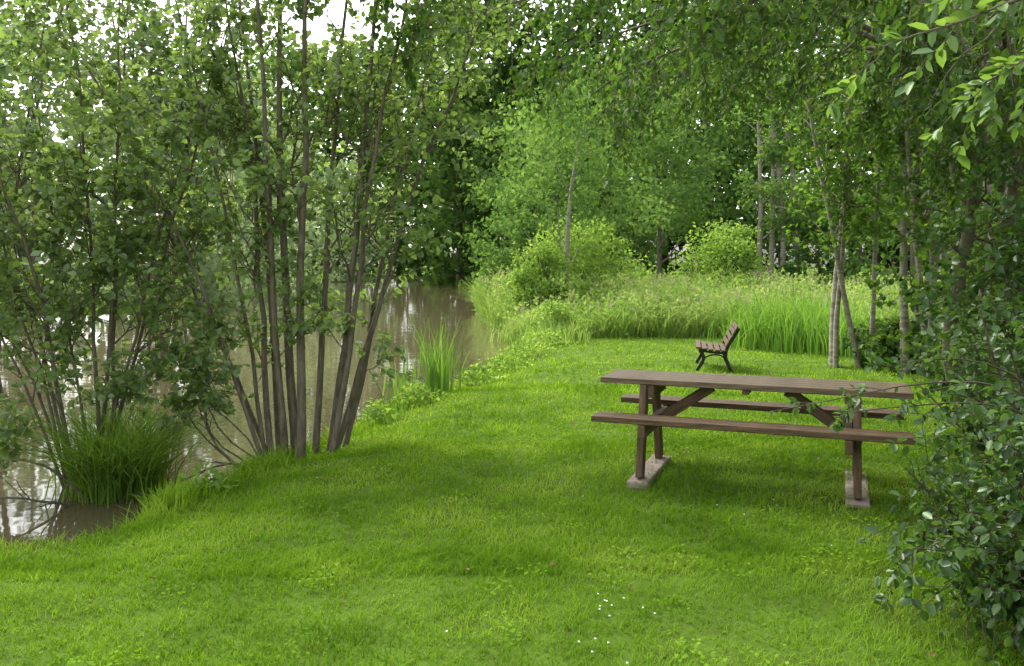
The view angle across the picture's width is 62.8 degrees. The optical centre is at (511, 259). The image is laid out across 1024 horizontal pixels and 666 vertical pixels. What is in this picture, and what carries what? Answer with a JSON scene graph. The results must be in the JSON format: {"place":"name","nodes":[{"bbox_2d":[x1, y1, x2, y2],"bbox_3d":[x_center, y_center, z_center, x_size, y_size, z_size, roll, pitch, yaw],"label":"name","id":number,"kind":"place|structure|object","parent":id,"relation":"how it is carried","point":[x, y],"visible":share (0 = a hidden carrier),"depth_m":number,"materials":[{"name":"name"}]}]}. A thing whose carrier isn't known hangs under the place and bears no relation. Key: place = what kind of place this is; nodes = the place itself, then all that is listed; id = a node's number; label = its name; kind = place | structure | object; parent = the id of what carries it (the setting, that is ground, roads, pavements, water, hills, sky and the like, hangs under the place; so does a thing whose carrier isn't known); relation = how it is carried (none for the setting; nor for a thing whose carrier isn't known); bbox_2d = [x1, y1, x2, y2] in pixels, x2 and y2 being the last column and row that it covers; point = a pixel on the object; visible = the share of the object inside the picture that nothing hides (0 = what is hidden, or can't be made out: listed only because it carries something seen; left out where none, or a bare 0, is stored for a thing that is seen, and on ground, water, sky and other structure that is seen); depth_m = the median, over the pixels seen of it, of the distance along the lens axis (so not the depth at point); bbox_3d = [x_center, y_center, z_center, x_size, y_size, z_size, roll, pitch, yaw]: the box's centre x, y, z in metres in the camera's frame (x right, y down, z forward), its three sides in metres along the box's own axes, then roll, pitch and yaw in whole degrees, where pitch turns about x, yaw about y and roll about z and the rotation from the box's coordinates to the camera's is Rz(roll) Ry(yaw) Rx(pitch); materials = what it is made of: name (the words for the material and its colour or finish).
{"place":"outdoors","nodes":[
{"label":"outdoors","id":0,"kind":"place"},
{"bbox_2d":[0,278,510,549],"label":"pond water","id":1,"kind":"structure","parent":0,"point":[417,304],"depth_m":14.13,"materials":[{"name":"brown liquid"}]},
{"bbox_2d":[0,0,115,398],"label":"waterside alder","id":2,"kind":"object","parent":1,"relation":"in","point":[45,120],"visible":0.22,"depth_m":11.98,"materials":[{"name":"green plant"}]},
{"bbox_2d":[0,0,261,489],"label":"waterside alder","id":3,"kind":"object","parent":1,"relation":"in","point":[78,164],"visible":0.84,"depth_m":7.35,"materials":[{"name":"green plant"}]},
{"bbox_2d":[0,379,308,507],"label":"sedge tussock","id":4,"kind":"object","parent":1,"relation":"in","point":[112,471],"visible":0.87,"depth_m":7.08,"materials":[{"name":"green plant"}]},
{"bbox_2d":[43,0,285,377],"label":"waterside alder","id":5,"kind":"object","parent":1,"relation":"in","point":[149,38],"visible":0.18,"depth_m":14.27,"materials":[{"name":"green plant"}]},
{"bbox_2d":[382,342,433,404],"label":"iris clump","id":6,"kind":"object","parent":1,"relation":"on","point":[402,381],"visible":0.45,"depth_m":11.31,"materials":[{"name":"green plant"}]},
{"bbox_2d":[1,0,890,264],"label":"sky","id":7,"kind":"structure","parent":0,"point":[335,9],"materials":[{"name":"white"}]},
{"bbox_2d":[0,412,935,655],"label":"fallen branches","id":8,"kind":"object","parent":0,"point":[68,483],"depth_m":6.88,"materials":[{"name":"brown wood"}]},
{"bbox_2d":[0,265,1023,665],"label":"ground","id":9,"kind":"structure","parent":0,"point":[708,631],"depth_m":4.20,"materials":[{"name":"green plant"}]},
{"bbox_2d":[120,291,262,468],"bbox_3d":[-2.693,1.113,7.360,1.389,1.691,0.903,0,0,-28],"label":"alder sapling","id":10,"kind":"object","parent":9,"relation":"on","point":[176,351],"visible":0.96,"depth_m":7.27,"materials":[{"name":"green plant"}]},
{"bbox_2d":[0,0,401,315],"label":"bank trees","id":11,"kind":"object","parent":9,"relation":"on","point":[210,264],"visible":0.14,"depth_m":39.08,"materials":[{"name":"green plant"}]},
{"bbox_2d":[0,0,567,458],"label":"alder tree","id":12,"kind":"object","parent":9,"relation":"on","point":[262,180],"visible":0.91,"depth_m":7.43,"materials":[{"name":"green plant"}]},
{"bbox_2d":[115,338,523,527],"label":"bank grass","id":13,"kind":"structure","parent":9,"relation":"on","point":[179,493],"depth_m":6.56,"materials":[{"name":"green plant"}]},
{"bbox_2d":[174,325,588,494],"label":"bank weeds","id":14,"kind":"object","parent":9,"relation":"on","point":[510,363],"visible":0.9,"depth_m":12.88,"materials":[{"name":"green plant"}]},
{"bbox_2d":[172,31,677,276],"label":"distant woodland","id":15,"kind":"object","parent":9,"relation":"on","point":[419,262],"visible":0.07,"depth_m":94.29,"materials":[{"name":"green plant"}]},
{"bbox_2d":[411,312,469,394],"bbox_3d":[-1.003,1.320,11.625,0.861,1.208,0.881,0,0,0],"label":"iris clump","id":16,"kind":"object","parent":9,"relation":"on","point":[438,375],"visible":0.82,"depth_m":11.48,"materials":[{"name":"green plant"}]},
{"bbox_2d":[5,400,1021,665],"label":"clover patches","id":17,"kind":"object","parent":9,"relation":"on","point":[15,630],"visible":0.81,"depth_m":4.22,"materials":[{"name":"green plant"}]},
{"bbox_2d":[471,182,562,291],"bbox_3d":[0.433,-0.263,30.815,3.946,5.250,3.321,0,0,0],"label":"willow bush","id":18,"kind":"object","parent":9,"relation":"on","point":[500,258],"visible":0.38,"depth_m":30.68,"materials":[{"name":"green plant"}]},
{"bbox_2d":[450,97,626,287],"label":"bank trees","id":19,"kind":"object","parent":9,"relation":"on","point":[489,189],"visible":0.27,"depth_m":46.78,"materials":[{"name":"green plant"}]},
{"bbox_2d":[500,235,586,317],"bbox_3d":[0.899,0.827,24.045,2.496,3.058,2.631,0,0,0],"label":"willow bush","id":20,"kind":"object","parent":9,"relation":"on","point":[523,278],"visible":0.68,"depth_m":23.70,"materials":[{"name":"green plant"}]},
{"bbox_2d":[486,311,604,348],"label":"bank herbs","id":21,"kind":"object","parent":9,"relation":"on","point":[568,331],"visible":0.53,"depth_m":19.14,"materials":[{"name":"green plant"}]},
{"bbox_2d":[317,424,773,662],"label":"daisies","id":22,"kind":"object","parent":9,"relation":"on","point":[598,593],"visible":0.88,"depth_m":3.65,"materials":[{"name":"white plant"}]},
{"bbox_2d":[528,299,587,334],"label":"willow bush","id":23,"kind":"object","parent":9,"relation":"on","point":[557,309],"visible":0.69,"depth_m":19.41,"materials":[{"name":"green plant"}]},
{"bbox_2d":[470,72,678,302],"bbox_3d":[1.743,-1.523,24.675,6.232,7.769,4.761,0,0,24],"label":"young tree","id":24,"kind":"object","parent":9,"relation":"on","point":[576,156],"visible":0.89,"depth_m":24.36,"materials":[{"name":"green plant"}]},
{"bbox_2d":[504,213,657,298],"bbox_3d":[2.352,0.447,26.870,5.112,3.816,4.292,0,0,-14],"label":"willow bush","id":25,"kind":"object","parent":9,"relation":"on","point":[596,261],"visible":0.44,"depth_m":26.33,"materials":[{"name":"green plant"}]},
{"bbox_2d":[591,79,732,278],"bbox_3d":[6.101,-2.641,34.833,6.122,10.007,6.690,0,0,0],"label":"young tree","id":26,"kind":"object","parent":9,"relation":"on","point":[666,146],"visible":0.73,"depth_m":34.19,"materials":[{"name":"green plant"}]},
{"bbox_2d":[384,0,971,286],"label":"background trees","id":27,"kind":"object","parent":9,"relation":"on","point":[443,185],"visible":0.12,"depth_m":62.30,"materials":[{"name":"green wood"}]},
{"bbox_2d":[352,0,1023,418],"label":"overhanging tree","id":28,"kind":"object","parent":9,"relation":"on","point":[748,34],"visible":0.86,"depth_m":7.60,"materials":[{"name":"green plant"}]},
{"bbox_2d":[449,266,972,337],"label":"meadow tall grass","id":29,"kind":"structure","parent":9,"relation":"on","point":[616,329],"depth_m":20.96,"materials":[{"name":"green plant"}]},
{"bbox_2d":[695,321,739,372],"bbox_3d":[3.505,1.478,14.350,0.725,0.783,1.248,0,0,12],"label":"park bench","id":30,"kind":"object","parent":9,"relation":"on","point":[703,345],"visible":1,"depth_m":13.83,"materials":[{"name":"wood"}]},
{"bbox_2d":[472,258,970,334],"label":"meadow herbs","id":31,"kind":"object","parent":9,"relation":"on","point":[676,298],"visible":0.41,"depth_m":22.78,"materials":[{"name":"green plant"}]},
{"bbox_2d":[663,217,780,294],"bbox_3d":[7.294,0.463,28.091,3.645,3.778,4.059,0,0,-27],"label":"willow bush","id":32,"kind":"object","parent":9,"relation":"on","point":[744,248],"visible":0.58,"depth_m":27.63,"materials":[{"name":"green plant"}]},
{"bbox_2d":[494,0,970,278],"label":"woodland edge","id":33,"kind":"object","parent":9,"relation":"on","point":[748,141],"visible":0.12,"depth_m":43.06,"materials":[{"name":"green plant"}]},
{"bbox_2d":[591,369,915,508],"bbox_3d":[1.719,1.243,6.046,2.100,0.752,1.060,0,0,21],"label":"picnic table","id":34,"kind":"object","parent":9,"relation":"on","point":[654,384],"visible":0.89,"depth_m":5.90,"materials":[{"name":"wood"}]},
{"bbox_2d":[720,61,815,283],"bbox_3d":[9.705,-2.627,30.976,3.966,9.336,2.912,0,0,0],"label":"birch group","id":35,"kind":"object","parent":9,"relation":"on","point":[774,153],"visible":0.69,"depth_m":30.84,"materials":[{"name":"green plant"}]},
{"bbox_2d":[699,286,898,357],"bbox_3d":[5.776,1.224,17.851,3.912,1.323,5.642,0,0,0],"label":"reed bed","id":36,"kind":"object","parent":9,"relation":"on","point":[806,330],"visible":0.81,"depth_m":17.27,"materials":[{"name":"green plant"}]},
{"bbox_2d":[773,187,869,293],"bbox_3d":[11.317,-0.196,30.832,3.854,5.096,3.352,0,0,0],"label":"willow bush","id":37,"kind":"object","parent":9,"relation":"on","point":[813,213],"visible":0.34,"depth_m":30.66,"materials":[{"name":"green plant"}]},
{"bbox_2d":[839,315,941,373],"bbox_3d":[6.534,1.595,14.243,1.758,1.352,1.958,0,0,-19],"label":"elder bush","id":38,"kind":"object","parent":9,"relation":"on","point":[885,340],"visible":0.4,"depth_m":14.13,"materials":[{"name":"green plant"}]},
{"bbox_2d":[759,0,1022,374],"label":"birch tree","id":39,"kind":"object","parent":9,"relation":"on","point":[845,197],"visible":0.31,"depth_m":14.08,"materials":[{"name":"green plant"}]},
{"bbox_2d":[769,326,1023,578],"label":"arching shrub","id":40,"kind":"object","parent":9,"relation":"on","point":[854,401],"visible":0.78,"depth_m":4.08,"materials":[{"name":"green plant"}]},
{"bbox_2d":[790,0,1023,290],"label":"wood","id":41,"kind":"object","parent":9,"relation":"on","point":[868,262],"visible":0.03,"depth_m":29.32,"materials":[{"name":"green plant"}]},
{"bbox_2d":[823,0,1023,169],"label":"young hornbeam","id":42,"kind":"object","parent":9,"relation":"on","point":[988,99],"visible":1,"depth_m":3.45,"materials":[{"name":"green plant"}]},
{"bbox_2d":[896,280,971,379],"bbox_3d":[7.059,1.121,12.271,2.449,1.731,2.689,0,0,0],"label":"elder bush","id":43,"kind":"object","parent":9,"relation":"on","point":[928,370],"visible":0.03,"depth_m":12.59,"materials":[{"name":"green plant"}]},
{"bbox_2d":[856,380,1023,665],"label":"foreground shrub","id":44,"kind":"object","parent":9,"relation":"on","point":[1002,591],"visible":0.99,"depth_m":3.42,"materials":[{"name":"green plant"}]},
{"bbox_2d":[863,181,1023,380],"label":"hazel shrub","id":45,"kind":"object","parent":9,"relation":"on","point":[941,275],"visible":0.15,"depth_m":9.49,"materials":[{"name":"green plant"}]},
{"bbox_2d":[879,1,1023,282],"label":"hazel tree","id":46,"kind":"object","parent":9,"relation":"on","point":[990,189],"visible":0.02,"depth_m":10.79,"materials":[{"name":"green plant"}]},
{"bbox_2d":[880,132,1023,432],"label":"hazel shrub","id":47,"kind":"object","parent":9,"relation":"on","point":[1010,304],"visible":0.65,"depth_m":6.61,"materials":[{"name":"green plant"}]},
{"bbox_2d":[896,292,1023,535],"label":"foreground shrub","id":48,"kind":"object","parent":9,"relation":"on","point":[1015,363],"visible":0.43,"depth_m":4.68,"materials":[{"name":"green plant"}]}
]}

